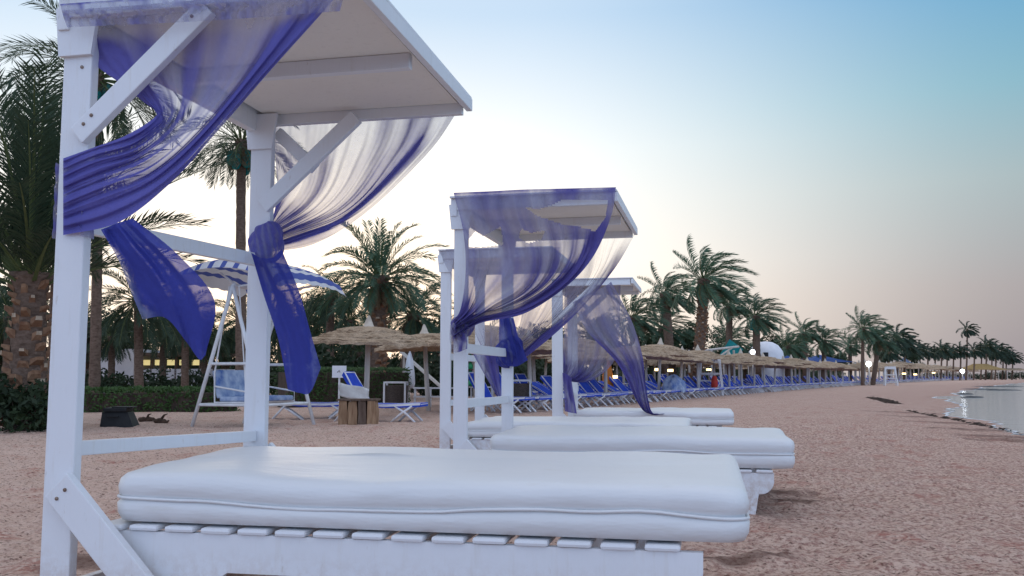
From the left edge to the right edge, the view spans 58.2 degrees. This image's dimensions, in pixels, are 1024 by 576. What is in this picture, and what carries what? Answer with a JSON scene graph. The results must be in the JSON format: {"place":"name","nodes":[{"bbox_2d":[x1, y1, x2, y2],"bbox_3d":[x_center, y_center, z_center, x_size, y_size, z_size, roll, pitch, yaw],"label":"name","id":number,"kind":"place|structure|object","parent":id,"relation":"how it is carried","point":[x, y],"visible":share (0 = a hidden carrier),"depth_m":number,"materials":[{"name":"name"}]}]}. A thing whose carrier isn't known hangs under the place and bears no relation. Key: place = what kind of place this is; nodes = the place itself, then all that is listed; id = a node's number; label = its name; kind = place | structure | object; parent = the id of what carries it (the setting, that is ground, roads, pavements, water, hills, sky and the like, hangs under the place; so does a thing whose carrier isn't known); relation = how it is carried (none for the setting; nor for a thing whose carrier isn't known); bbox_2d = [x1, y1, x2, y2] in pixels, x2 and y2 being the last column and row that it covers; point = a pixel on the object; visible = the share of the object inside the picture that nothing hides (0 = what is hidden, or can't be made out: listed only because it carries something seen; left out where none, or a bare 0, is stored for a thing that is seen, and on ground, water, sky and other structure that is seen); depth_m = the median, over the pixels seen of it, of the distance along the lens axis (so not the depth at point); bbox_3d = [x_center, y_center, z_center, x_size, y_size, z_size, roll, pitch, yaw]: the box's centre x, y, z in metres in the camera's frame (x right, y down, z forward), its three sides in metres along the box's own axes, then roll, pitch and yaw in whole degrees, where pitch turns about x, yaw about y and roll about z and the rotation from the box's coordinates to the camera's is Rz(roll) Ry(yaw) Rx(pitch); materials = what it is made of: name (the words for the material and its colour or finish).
{"place":"outdoors","nodes":[
{"label":"outdoors","id":0,"kind":"place"},
{"bbox_2d":[0,276,49,380],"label":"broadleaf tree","id":1,"kind":"object","parent":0,"point":[10,290],"visible":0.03,"depth_m":33.69,"materials":[{"name":"green plant"}]},
{"bbox_2d":[85,306,124,384],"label":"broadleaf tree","id":2,"kind":"object","parent":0,"point":[88,341],"visible":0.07,"depth_m":41.49,"materials":[{"name":"green plant"}]},
{"bbox_2d":[101,349,235,387],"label":"garden house","id":3,"kind":"structure","parent":0,"point":[127,366],"depth_m":44.30,"materials":[{"name":"white paint"}]},
{"bbox_2d":[0,377,1023,575],"bbox_3d":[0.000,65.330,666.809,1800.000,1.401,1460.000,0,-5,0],"label":"beach","id":4,"kind":"structure","parent":0,"point":[864,486],"depth_m":8.78,"materials":[{"name":"sand"}]},
{"bbox_2d":[0,373,48,432],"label":"shrub","id":5,"kind":"object","parent":4,"relation":"on","point":[27,405],"visible":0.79,"depth_m":15.07,"materials":[{"name":"green plant"}]},
{"bbox_2d":[0,287,48,372],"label":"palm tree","id":6,"kind":"object","parent":4,"relation":"on","point":[5,337],"visible":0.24,"depth_m":25.80,"materials":[{"name":"plant"}]},
{"bbox_2d":[0,241,110,373],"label":"palm tree","id":7,"kind":"object","parent":4,"relation":"on","point":[51,301],"visible":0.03,"depth_m":20.13,"materials":[{"name":"green plant"}]},
{"bbox_2d":[0,0,155,392],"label":"palm tree","id":8,"kind":"object","parent":4,"relation":"on","point":[94,379],"visible":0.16,"depth_m":23.93,"materials":[{"name":"green plant"}]},
{"bbox_2d":[86,314,143,383],"bbox_3d":[-16.589,2.814,37.840,2.585,3.529,2.642,0,-5,0],"label":"palm tree","id":9,"kind":"object","parent":4,"relation":"on","point":[109,352],"visible":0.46,"depth_m":37.77,"materials":[{"name":"green plant"}]},
{"bbox_2d":[100,406,138,427],"bbox_3d":[-7.028,2.314,16.497,0.580,0.375,0.492,1,-5,-6],"label":"storage box","id":10,"kind":"object","parent":4,"relation":"on","point":[121,416],"visible":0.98,"depth_m":16.34,"materials":[{"name":"black plastic"}]},
{"bbox_2d":[0,46,238,429],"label":"palm tree","id":11,"kind":"object","parent":4,"relation":"on","point":[26,210],"visible":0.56,"depth_m":15.63,"materials":[{"name":"green plant"}]},
{"bbox_2d":[102,312,156,349],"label":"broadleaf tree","id":12,"kind":"object","parent":4,"relation":"on","point":[129,335],"visible":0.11,"depth_m":59.01,"materials":[{"name":"green plant"}]},
{"bbox_2d":[47,365,215,392],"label":"undergrowth","id":13,"kind":"object","parent":4,"relation":"on","point":[120,379],"visible":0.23,"depth_m":37.27,"materials":[{"name":"green plant"}]},
{"bbox_2d":[88,263,180,392],"bbox_3d":[-12.345,1.396,29.952,3.690,4.852,3.856,-5,-8,45],"label":"palm tree","id":14,"kind":"object","parent":4,"relation":"on","point":[141,323],"visible":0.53,"depth_m":29.76,"materials":[{"name":"green plant"}]},
{"bbox_2d":[84,385,240,412],"bbox_3d":[-8.933,2.810,23.335,4.021,0.728,1.074,1,-6,-15],"label":"hedge","id":15,"kind":"object","parent":4,"relation":"on","point":[148,401],"visible":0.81,"depth_m":22.99,"materials":[{"name":"green plant"}]},
{"bbox_2d":[125,313,210,379],"bbox_3d":[-15.017,2.631,39.989,3.573,4.291,3.270,0,-5,0],"label":"palm tree","id":16,"kind":"object","parent":4,"relation":"on","point":[165,352],"visible":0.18,"depth_m":39.70,"materials":[{"name":"green plant"}]},
{"bbox_2d":[144,293,227,392],"bbox_3d":[-12.720,2.232,36.006,3.086,4.312,3.225,-4,-7,36],"label":"palm tree","id":17,"kind":"object","parent":4,"relation":"on","point":[185,350],"visible":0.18,"depth_m":35.77,"materials":[{"name":"green plant"}]},
{"bbox_2d":[172,313,235,377],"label":"palm tree","id":18,"kind":"object","parent":4,"relation":"on","point":[204,361],"visible":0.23,"depth_m":41.75,"materials":[{"name":"green plant"}]},
{"bbox_2d":[0,353,430,389],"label":"undergrowth","id":19,"kind":"object","parent":4,"relation":"on","point":[271,369],"visible":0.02,"depth_m":58.70,"materials":[{"name":"green plant"}]},
{"bbox_2d":[208,294,276,359],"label":"palm tree","id":20,"kind":"object","parent":4,"relation":"on","point":[231,331],"visible":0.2,"depth_m":43.43,"materials":[{"name":"green plant"}]},
{"bbox_2d":[185,120,304,369],"bbox_3d":[-8.318,-1.343,28.110,4.175,9.981,4.244,0,-5,0],"label":"palm tree","id":21,"kind":"object","parent":4,"relation":"on","point":[241,165],"visible":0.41,"depth_m":28.18,"materials":[{"name":"green plant"}]},
{"bbox_2d":[190,260,346,426],"bbox_3d":[-4.628,1.020,16.679,2.403,3.025,2.247,-2,-6,20],"label":"garden swing","id":22,"kind":"object","parent":4,"relation":"on","point":[231,278],"visible":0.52,"depth_m":16.27,"materials":[{"name":"white metal"}]},
{"bbox_2d":[270,301,320,392],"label":"palm tree","id":23,"kind":"object","parent":4,"relation":"on","point":[278,349],"visible":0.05,"depth_m":41.33,"materials":[{"name":"green plant"}]},
{"bbox_2d":[272,401,338,419],"bbox_3d":[-4.306,2.572,19.534,1.962,0.474,0.666,1,-6,-12],"label":"beach lounger","id":24,"kind":"object","parent":4,"relation":"on","point":[323,404],"visible":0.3,"depth_m":19.29,"materials":[{"name":"white plastic"}]},
{"bbox_2d":[301,292,334,335],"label":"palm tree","id":25,"kind":"object","parent":4,"relation":"on","point":[311,324],"visible":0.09,"depth_m":45.79,"materials":[{"name":"green plant"}]},
{"bbox_2d":[296,264,364,362],"bbox_3d":[-7.788,1.824,38.917,3.372,5.688,3.492,0,-5,0],"label":"palm tree","id":26,"kind":"object","parent":4,"relation":"on","point":[328,320],"visible":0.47,"depth_m":38.83,"materials":[{"name":"green plant"}]},
{"bbox_2d":[332,366,345,406],"bbox_3d":[-4.899,2.811,26.057,0.400,1.215,0.078,0,-5,0],"label":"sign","id":27,"kind":"object","parent":4,"relation":"on","point":[337,371],"visible":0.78,"depth_m":26.08,"materials":[{"name":"white plastic"}]},
{"bbox_2d":[274,366,412,407],"bbox_3d":[-5.097,2.991,28.095,4.337,1.272,1.145,4,-7,-37],"label":"hedge","id":28,"kind":"object","parent":4,"relation":"on","point":[325,388],"visible":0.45,"depth_m":27.49,"materials":[{"name":"green plant"}]},
{"bbox_2d":[309,287,392,356],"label":"palm tree","id":29,"kind":"object","parent":4,"relation":"on","point":[349,320],"visible":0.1,"depth_m":41.79,"materials":[{"name":"green plant"}]},
{"bbox_2d":[336,398,380,424],"bbox_3d":[-2.846,2.305,17.067,0.760,0.500,0.420,0,-5,0],"label":"log table","id":30,"kind":"object","parent":4,"relation":"on","point":[357,411],"visible":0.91,"depth_m":16.89,"materials":[{"name":"brown wood"}]},
{"bbox_2d":[335,344,387,367],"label":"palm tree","id":31,"kind":"object","parent":4,"relation":"on","point":[360,353],"visible":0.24,"depth_m":39.70,"materials":[{"name":"green plant"}]},
{"bbox_2d":[312,315,427,395],"bbox_3d":[-3.231,1.771,20.375,2.778,2.341,2.833,2,-3,0],"label":"straw umbrella","id":32,"kind":"object","parent":4,"relation":"on","point":[368,333],"visible":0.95,"depth_m":19.67,"materials":[{"name":"wicker"}]},
{"bbox_2d":[334,371,427,421],"bbox_3d":[-2.603,2.170,18.336,1.761,1.009,0.666,-1,-6,8],"label":"beach lounger","id":33,"kind":"object","parent":4,"relation":"on","point":[350,378],"visible":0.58,"depth_m":18.13,"materials":[{"name":"fabric"}]},
{"bbox_2d":[339,383,368,397],"bbox_3d":[-3.106,2.051,18.073,0.603,0.397,0.036,0,-5,0],"label":"towel","id":34,"kind":"object","parent":33,"relation":"on","point":[348,391],"visible":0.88,"depth_m":18.07,"materials":[{"name":"fabric"}]},
{"bbox_2d":[308,217,453,371],"bbox_3d":[-4.850,0.755,33.981,5.463,7.009,5.224,0,-5,0],"label":"palm tree","id":35,"kind":"object","parent":4,"relation":"on","point":[380,300],"visible":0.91,"depth_m":33.77,"materials":[{"name":"green plant"}]},
{"bbox_2d":[40,0,749,575],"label":"beach daybed","id":36,"kind":"object","parent":4,"relation":"on","point":[258,504],"visible":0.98,"depth_m":3.16,"materials":[{"name":"white paint"}]},
{"bbox_2d":[52,0,342,359],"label":"sheer curtain","id":37,"kind":"object","parent":36,"relation":"attached to","point":[197,90],"visible":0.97,"depth_m":3.16,"materials":[{"name":"blue fabric"}]},
{"bbox_2d":[248,116,453,393],"bbox_3d":[-0.811,-0.216,4.508,1.067,1.461,0.311,-1,-6,12],"label":"sheer curtain","id":38,"kind":"object","parent":36,"relation":"attached to","point":[395,149],"visible":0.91,"depth_m":4.64,"materials":[{"name":"blue fabric"}]},
{"bbox_2d":[383,381,407,408],"bbox_3d":[-3.263,3.001,25.832,0.702,0.745,0.702,0,-5,0],"label":"side table","id":39,"kind":"object","parent":4,"relation":"on","point":[395,393],"visible":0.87,"depth_m":25.54,"materials":[{"name":"white metal"}]},
{"bbox_2d":[405,351,414,400],"bbox_3d":[-3.324,2.906,29.859,0.338,1.700,0.340,-1,-6,7],"label":"closed parasol","id":40,"kind":"object","parent":4,"relation":"on","point":[409,361],"visible":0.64,"depth_m":29.80,"materials":[{"name":"white fabric"}]},
{"bbox_2d":[374,324,453,410],"bbox_3d":[-2.220,2.104,23.885,2.818,2.341,2.773,1,-7,-42],"label":"straw umbrella","id":41,"kind":"object","parent":4,"relation":"on","point":[424,334],"visible":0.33,"depth_m":23.85,"materials":[{"name":"wicker"}]},
{"bbox_2d":[386,276,453,371],"bbox_3d":[-3.843,1.976,37.000,3.933,5.024,4.319,3,-6,-32],"label":"palm tree","id":42,"kind":"object","parent":4,"relation":"on","point":[411,325],"visible":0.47,"depth_m":36.67,"materials":[{"name":"green plant"}]},
{"bbox_2d":[421,325,498,385],"bbox_3d":[-0.844,1.890,22.328,2.778,2.504,2.827,-4,-3,6],"label":"straw umbrella","id":43,"kind":"object","parent":4,"relation":"on","point":[434,340],"visible":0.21,"depth_m":21.62,"materials":[{"name":"wicker"}]},
{"bbox_2d":[468,372,534,412],"bbox_3d":[-0.356,2.605,23.000,1.761,1.009,0.666,-2,-6,23],"label":"beach lounger","id":44,"kind":"object","parent":4,"relation":"on","point":[487,391],"visible":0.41,"depth_m":22.99,"materials":[{"name":"fabric"}]},
{"bbox_2d":[513,379,531,409],"bbox_3d":[0.195,2.876,24.839,0.702,0.805,0.702,0,-5,0],"label":"folding chair","id":45,"kind":"object","parent":4,"relation":"on","point":[522,389],"visible":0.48,"depth_m":24.54,"materials":[{"name":"metal"}]},
{"bbox_2d":[493,372,551,411],"bbox_3d":[0.095,2.681,23.729,1.761,1.009,0.666,-3,-6,30],"label":"beach lounger","id":46,"kind":"object","parent":4,"relation":"on","point":[537,401],"visible":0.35,"depth_m":23.53,"materials":[{"name":"blue plastic"}]},
{"bbox_2d":[523,338,551,408],"bbox_3d":[0.463,2.271,25.135,2.778,2.259,2.833,4,-9,-35],"label":"straw umbrella","id":47,"kind":"object","parent":4,"relation":"on","point":[545,348],"visible":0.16,"depth_m":25.11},
{"bbox_2d":[269,343,845,395],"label":"undergrowth","id":48,"kind":"object","parent":4,"relation":"on","point":[328,358],"visible":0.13,"depth_m":40.30,"materials":[{"name":"green plant"}]},
{"bbox_2d":[527,382,594,407],"bbox_3d":[1.383,3.072,26.449,1.870,0.740,0.666,-2,-6,24],"label":"beach lounger","id":49,"kind":"object","parent":4,"relation":"on","point":[539,388],"visible":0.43,"depth_m":26.42,"materials":[{"name":"fabric"}]},
{"bbox_2d":[438,249,691,449],"bbox_3d":[0.625,0.836,9.929,2.536,2.384,1.610,-1,-6,12],"label":"beach daybed","id":50,"kind":"object","parent":4,"relation":"on","point":[483,429],"visible":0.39,"depth_m":9.46,"materials":[{"name":"white paint"}]},
{"bbox_2d":[473,316,517,395],"bbox_3d":[-0.142,0.352,9.309,1.275,1.552,0.080,-1,-6,11],"label":"sheer curtain","id":51,"kind":"object","parent":50,"relation":"attached to","point":[489,365],"visible":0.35,"depth_m":9.27,"materials":[{"name":"blue fabric"}]},
{"bbox_2d":[540,375,601,405],"bbox_3d":[1.729,3.057,27.313,1.761,0.919,0.666,-3,-6,27],"label":"beach lounger","id":52,"kind":"object","parent":4,"relation":"on","point":[546,380],"visible":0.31,"depth_m":27.35,"materials":[{"name":"fabric"}]},
{"bbox_2d":[578,382,627,404],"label":"beach lounger","id":53,"kind":"object","parent":4,"relation":"on","point":[585,387],"visible":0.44,"depth_m":29.99,"materials":[{"name":"fabric"}]},
{"bbox_2d":[583,379,635,403],"bbox_3d":[3.307,3.420,30.928,1.761,0.919,0.666,-2,-6,24],"label":"beach lounger","id":54,"kind":"object","parent":4,"relation":"on","point":[594,385],"visible":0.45,"depth_m":30.90,"materials":[{"name":"fabric"}]},
{"bbox_2d":[449,189,794,514],"bbox_3d":[0.866,0.565,7.044,2.356,2.354,1.660,-1,-6,12],"label":"beach daybed","id":55,"kind":"object","parent":4,"relation":"on","point":[762,453],"visible":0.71,"depth_m":6.49,"materials":[{"name":"white paint"}]},
{"bbox_2d":[450,187,615,351],"bbox_3d":[0.141,-0.120,6.420,1.193,1.138,0.175,-1,-6,13],"label":"sheer curtain","id":56,"kind":"object","parent":55,"relation":"attached to","point":[514,275],"visible":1,"depth_m":6.40,"materials":[{"name":"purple fabric"}]},
{"bbox_2d":[496,249,625,367],"bbox_3d":[0.461,0.082,7.935,1.236,1.214,0.255,-1,-6,12],"label":"sheer curtain","id":57,"kind":"object","parent":55,"relation":"attached to","point":[513,341],"visible":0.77,"depth_m":8.01,"materials":[{"name":"blue fabric"}]},
{"bbox_2d":[609,376,660,401],"bbox_3d":[4.322,3.589,32.549,1.761,0.919,0.666,-3,-6,26],"label":"beach lounger","id":58,"kind":"object","parent":4,"relation":"on","point":[618,384],"visible":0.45,"depth_m":32.59,"materials":[{"name":"blue plastic"}]},
{"bbox_2d":[552,277,733,426],"bbox_3d":[1.886,1.142,13.124,2.436,2.444,1.610,-1,-6,12],"label":"beach daybed","id":59,"kind":"object","parent":4,"relation":"on","point":[711,417],"visible":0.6,"depth_m":12.59,"materials":[{"name":"white paint"}]},
{"bbox_2d":[562,285,620,413],"bbox_3d":[1.102,0.803,12.738,0.830,1.838,0.466,0,-5,0],"label":"sheer curtain","id":60,"kind":"object","parent":59,"relation":"attached to","point":[582,362],"visible":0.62,"depth_m":12.84,"materials":[{"name":"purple fabric"}]},
{"bbox_2d":[573,282,661,414],"bbox_3d":[1.434,0.808,12.445,1.224,1.804,0.094,-1,-6,12],"label":"sheer curtain","id":61,"kind":"object","parent":59,"relation":"attached to","point":[604,316],"visible":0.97,"depth_m":12.47,"materials":[{"name":"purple fabric"}]},
{"bbox_2d":[621,293,674,343],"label":"palm tree","id":62,"kind":"object","parent":4,"relation":"on","point":[640,324],"visible":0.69,"depth_m":47.60,"materials":[{"name":"green plant"}]},
{"bbox_2d":[633,346,671,399],"bbox_3d":[4.466,3.028,33.348,2.833,2.341,2.778,0,-7,20],"label":"straw umbrella","id":63,"kind":"object","parent":4,"relation":"on","point":[648,353],"visible":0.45,"depth_m":32.74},
{"bbox_2d":[645,382,687,398],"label":"beach lounger","id":64,"kind":"object","parent":4,"relation":"on","point":[650,387],"visible":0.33,"depth_m":36.06,"materials":[{"name":"blue plastic"}]},
{"bbox_2d":[661,374,686,392],"bbox_3d":[6.297,3.717,35.806,1.013,0.719,0.988,0,-5,0],"label":"blanket","id":65,"kind":"object","parent":64,"relation":"on","point":[673,382],"visible":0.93,"depth_m":35.55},
{"bbox_2d":[637,261,696,375],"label":"palm tree","id":66,"kind":"object","parent":4,"relation":"on","point":[665,296],"visible":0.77,"depth_m":51.84,"materials":[{"name":"green plant"}]},
{"bbox_2d":[640,306,695,373],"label":"palm tree","id":67,"kind":"object","parent":4,"relation":"on","point":[677,339],"visible":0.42,"depth_m":53.59,"materials":[{"name":"green plant"}]},
{"bbox_2d":[643,338,693,398],"bbox_3d":[5.820,3.201,36.079,2.773,2.505,2.818,5,-6,-22],"label":"straw umbrella","id":68,"kind":"object","parent":4,"relation":"on","point":[672,351],"visible":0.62,"depth_m":35.59,"materials":[{"name":"wicker"}]},
{"bbox_2d":[654,346,713,396],"bbox_3d":[7.152,3.578,38.850,2.827,2.259,2.778,1,-6,26],"label":"straw umbrella","id":69,"kind":"object","parent":4,"relation":"on","point":[697,358],"visible":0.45,"depth_m":38.41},
{"bbox_2d":[674,320,710,381],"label":"broadleaf tree","id":70,"kind":"object","parent":4,"relation":"on","point":[689,345],"visible":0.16,"depth_m":69.69,"materials":[{"name":"green plant"}]},
{"bbox_2d":[657,234,757,394],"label":"palm tree","id":71,"kind":"object","parent":4,"relation":"on","point":[706,289],"visible":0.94,"depth_m":43.79,"materials":[{"name":"green plant"}]},
{"bbox_2d":[687,344,727,395],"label":"straw umbrella","id":72,"kind":"object","parent":4,"relation":"on","point":[709,355],"visible":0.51,"depth_m":40.99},
{"bbox_2d":[699,359,723,395],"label":"lifeguard chair","id":73,"kind":"object","parent":4,"relation":"on","point":[719,373],"visible":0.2,"depth_m":42.46,"materials":[{"name":"wood"}]},
{"bbox_2d":[688,345,738,383],"bbox_3d":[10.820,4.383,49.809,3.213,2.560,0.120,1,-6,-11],"label":"pergola","id":74,"kind":"object","parent":4,"relation":"on","point":[729,348],"visible":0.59,"depth_m":49.98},
{"bbox_2d":[686,357,741,394],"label":"straw umbrella","id":75,"kind":"object","parent":4,"relation":"on","point":[729,361],"visible":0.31,"depth_m":43.93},
{"bbox_2d":[703,325,725,381],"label":"broadleaf tree","id":76,"kind":"object","parent":4,"relation":"on","point":[713,336],"visible":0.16,"depth_m":75.70,"materials":[{"name":"green plant"}]},
{"bbox_2d":[706,319,752,375],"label":"palm tree","id":77,"kind":"object","parent":4,"relation":"on","point":[742,342],"visible":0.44,"depth_m":65.60,"materials":[{"name":"green plant"}]},
{"bbox_2d":[707,285,752,378],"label":"palm tree","id":78,"kind":"object","parent":4,"relation":"on","point":[731,310],"visible":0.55,"depth_m":61.81,"materials":[{"name":"green plant"}]},
{"bbox_2d":[720,339,742,379],"bbox_3d":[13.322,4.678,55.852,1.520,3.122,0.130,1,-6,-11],"label":"lifeguard tower","id":79,"kind":"structure","parent":4,"relation":"on","point":[730,343],"depth_m":55.89,"materials":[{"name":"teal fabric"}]},
{"bbox_2d":[722,350,755,393],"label":"straw umbrella","id":80,"kind":"object","parent":4,"relation":"on","point":[742,359],"visible":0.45,"depth_m":46.60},
{"bbox_2d":[731,348,765,385],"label":"straw umbrella","id":81,"kind":"object","parent":4,"relation":"on","point":[752,356],"visible":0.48,"depth_m":49.35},
{"bbox_2d":[724,285,791,383],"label":"palm tree","id":82,"kind":"object","parent":4,"relation":"on","point":[758,322],"visible":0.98,"depth_m":59.69,"materials":[{"name":"green plant"}]},
{"bbox_2d":[748,341,784,388],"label":"dome tent","id":83,"kind":"object","parent":4,"relation":"on","point":[770,349],"visible":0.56,"depth_m":66.72,"materials":[{"name":"white fabric"}]},
{"bbox_2d":[755,357,796,384],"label":"straw umbrella","id":84,"kind":"object","parent":4,"relation":"on","point":[786,366],"visible":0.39,"depth_m":58.08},
{"bbox_2d":[772,324,815,383],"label":"palm tree","id":85,"kind":"object","parent":4,"relation":"on","point":[789,350],"visible":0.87,"depth_m":75.46,"materials":[{"name":"green plant"}]},
{"bbox_2d":[786,311,828,382],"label":"palm tree","id":86,"kind":"object","parent":4,"relation":"on","point":[802,328],"visible":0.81,"depth_m":79.53,"materials":[{"name":"green plant"}]},
{"bbox_2d":[808,320,849,381],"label":"palm tree","id":87,"kind":"object","parent":4,"relation":"on","point":[829,347],"visible":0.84,"depth_m":79.42,"materials":[{"name":"green plant"}]},
{"bbox_2d":[837,332,866,383],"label":"palm tree","id":88,"kind":"object","parent":4,"relation":"on","point":[854,351],"visible":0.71,"depth_m":94.52,"materials":[{"name":"green plant"}]},
{"bbox_2d":[837,306,894,385],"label":"palm tree","id":89,"kind":"object","parent":4,"relation":"on","point":[863,335],"visible":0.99,"depth_m":87.55,"materials":[{"name":"green plant"}]},
{"bbox_2d":[855,317,904,384],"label":"palm tree","id":90,"kind":"object","parent":4,"relation":"on","point":[878,347],"visible":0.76,"depth_m":89.39,"materials":[{"name":"green plant"}]},
{"bbox_2d":[879,347,905,379],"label":"palm tree","id":91,"kind":"object","parent":4,"relation":"on","point":[889,356],"visible":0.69,"depth_m":129.22,"materials":[{"name":"green plant"}]},
{"bbox_2d":[884,322,918,377],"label":"palm tree","id":92,"kind":"object","parent":4,"relation":"on","point":[906,341],"visible":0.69,"depth_m":129.27,"materials":[{"name":"green plant"}]},
{"bbox_2d":[900,330,924,381],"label":"palm tree","id":93,"kind":"object","parent":4,"relation":"on","point":[910,351],"visible":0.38,"depth_m":134.02,"materials":[{"name":"green plant"}]},
{"bbox_2d":[931,339,954,380],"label":"palm tree","id":94,"kind":"object","parent":4,"relation":"on","point":[944,351],"visible":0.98,"depth_m":179.12,"materials":[{"name":"green plant"}]},
{"bbox_2d":[899,371,1023,378],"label":"undergrowth","id":95,"kind":"object","parent":4,"relation":"on","point":[1015,375],"visible":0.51,"depth_m":243.34,"materials":[{"name":"green plant"}]},
{"bbox_2d":[906,410,1018,432],"bbox_3d":[9.992,2.993,20.642,0.400,0.239,11.145,-1,-6,13],"label":"seaweed","id":96,"kind":"object","parent":4,"relation":"on","point":[974,423],"visible":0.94,"depth_m":20.18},
{"bbox_2d":[953,342,973,379],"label":"palm tree","id":97,"kind":"object","parent":4,"relation":"on","point":[967,354],"visible":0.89,"depth_m":189.00,"materials":[{"name":"green plant"}]},
{"bbox_2d":[956,320,980,379],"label":"palm tree","id":98,"kind":"object","parent":4,"relation":"on","point":[967,333],"visible":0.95,"depth_m":194.44,"materials":[{"name":"green plant"}]},
{"bbox_2d":[968,342,987,379],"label":"palm tree","id":99,"kind":"object","parent":4,"relation":"on","point":[979,354],"visible":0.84,"depth_m":199.08,"materials":[{"name":"green plant"}]},
{"bbox_2d":[954,364,1007,379],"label":"beach hut","id":100,"kind":"object","parent":4,"relation":"on","point":[983,367],"visible":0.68,"depth_m":202.53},
{"bbox_2d":[976,334,1001,379],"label":"palm tree","id":101,"kind":"object","parent":4,"relation":"on","point":[991,349],"visible":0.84,"depth_m":204.02,"materials":[{"name":"green plant"}]},
{"bbox_2d":[982,339,1012,379],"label":"palm tree","id":102,"kind":"object","parent":4,"relation":"on","point":[1000,354],"visible":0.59,"depth_m":208.89,"materials":[{"name":"green plant"}]},
{"bbox_2d":[0,0,1023,376],"label":"sky","id":103,"kind":"structure","parent":0,"point":[868,155],"materials":[{"name":"blue"}]},
{"bbox_2d":[935,383,1023,454],"bbox_3d":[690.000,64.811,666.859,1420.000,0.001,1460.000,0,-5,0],"label":"sea","id":104,"kind":"structure","parent":0,"point":[1004,409],"depth_m":30.91,"materials":[{"name":"grey liquid"}]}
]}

